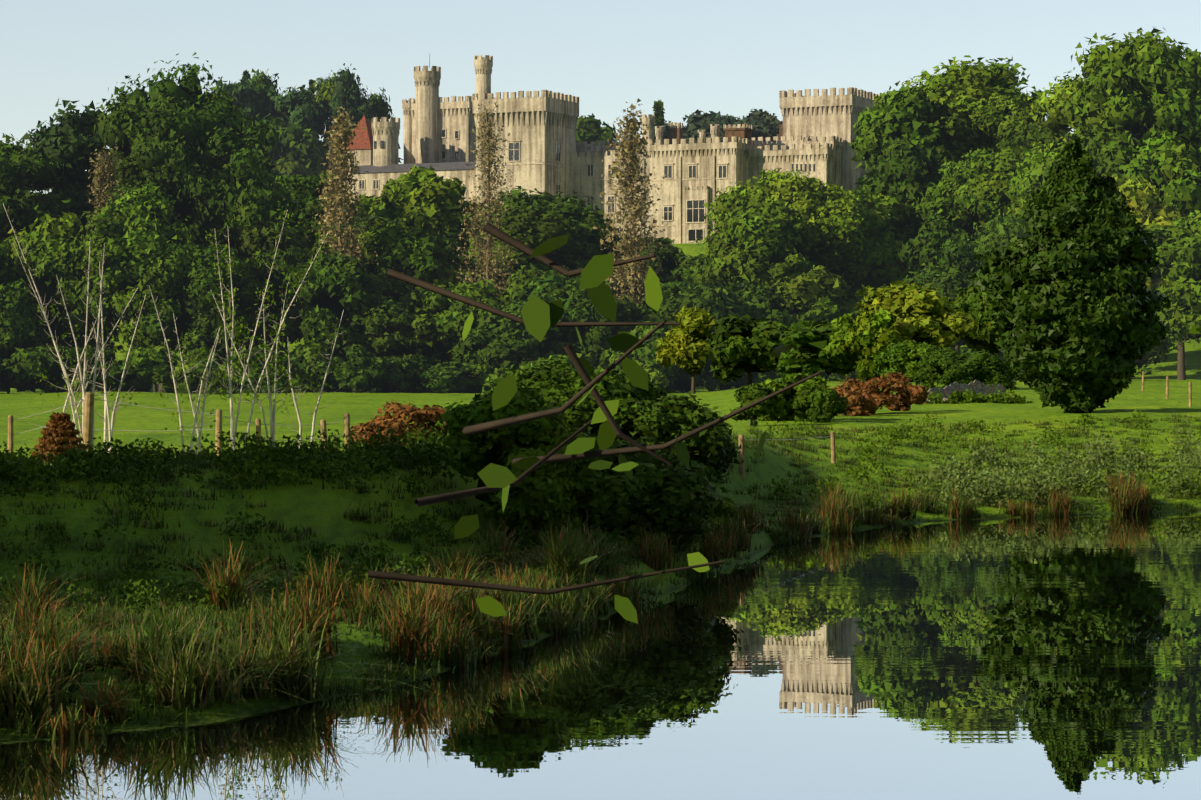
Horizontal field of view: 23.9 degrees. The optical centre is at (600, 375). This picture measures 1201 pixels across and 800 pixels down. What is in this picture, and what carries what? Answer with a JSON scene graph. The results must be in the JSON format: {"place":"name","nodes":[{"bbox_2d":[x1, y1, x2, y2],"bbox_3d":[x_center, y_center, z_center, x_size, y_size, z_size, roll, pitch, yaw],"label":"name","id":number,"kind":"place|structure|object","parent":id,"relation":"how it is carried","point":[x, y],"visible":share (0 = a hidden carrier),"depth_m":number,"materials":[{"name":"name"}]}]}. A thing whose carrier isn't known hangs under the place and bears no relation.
{"place":"outdoors","nodes":[
{"label":"outdoors","id":0,"kind":"place"},
{"bbox_2d":[368,223,820,623],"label":"branches","id":1,"kind":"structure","parent":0,"point":[540,317],"depth_m":3.95,"materials":[{"name":"green plant"}]},
{"bbox_2d":[0,511,1200,799],"bbox_3d":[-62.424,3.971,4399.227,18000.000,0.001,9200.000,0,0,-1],"label":"lake","id":2,"kind":"structure","parent":0,"point":[1026,659],"depth_m":34.30,"materials":[{"name":"liquid"}]},
{"bbox_2d":[0,242,1200,743],"bbox_3d":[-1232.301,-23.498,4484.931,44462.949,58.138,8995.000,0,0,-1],"label":"terrain","id":3,"kind":"structure","parent":0,"point":[312,504],"depth_m":72.88,"materials":[{"name":"green plant"}]},
{"bbox_2d":[3,201,538,454],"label":"bare saplings","id":4,"kind":"object","parent":3,"relation":"on","point":[194,424],"depth_m":61.18,"materials":[{"name":"beige plant"}]},
{"bbox_2d":[8,371,1191,480],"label":"fence posts","id":5,"kind":"object","parent":3,"relation":"on","point":[88,417],"visible":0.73,"depth_m":60.03,"materials":[{"name":"brown wood"}]},
{"bbox_2d":[13,399,831,440],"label":"fence wires","id":6,"kind":"object","parent":5,"relation":"attached to","point":[212,429],"visible":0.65,"depth_m":59.84,"materials":[{"name":"grey metal"}]},
{"bbox_2d":[0,28,1200,393],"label":"treeline","id":7,"kind":"object","parent":3,"relation":"on","point":[958,160],"depth_m":321.60,"materials":[{"name":"green plant"}]},
{"bbox_2d":[0,413,1200,742],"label":"reeds and grasses","id":8,"kind":"object","parent":3,"relation":"on","point":[454,627],"visible":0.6,"depth_m":41.18,"materials":[{"name":"green plant"}]},
{"bbox_2d":[0,340,1200,616],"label":"shrubs","id":9,"kind":"object","parent":3,"relation":"on","point":[674,500],"depth_m":55.80,"materials":[{"name":"green plant"}]},
{"bbox_2d":[324,54,879,243],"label":"castle","id":10,"kind":"structure","parent":3,"relation":"on","point":[699,173],"depth_m":465.22,"materials":[{"name":"stone"}]},
{"bbox_2d":[925,380,1014,403],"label":"shrub","id":11,"kind":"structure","parent":3,"relation":"on","point":[976,386],"depth_m":151.19,"materials":[{"name":"plant"}]},
{"bbox_2d":[970,135,1170,412],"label":"conical tree","id":12,"kind":"object","parent":3,"relation":"on","point":[1077,305],"visible":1,"depth_m":122.63,"materials":[{"name":"green plant"}]},
{"bbox_2d":[0,0,1200,193],"label":"sky","id":13,"kind":"structure","parent":0,"point":[734,58],"materials":[{"name":"blue"}]}
]}

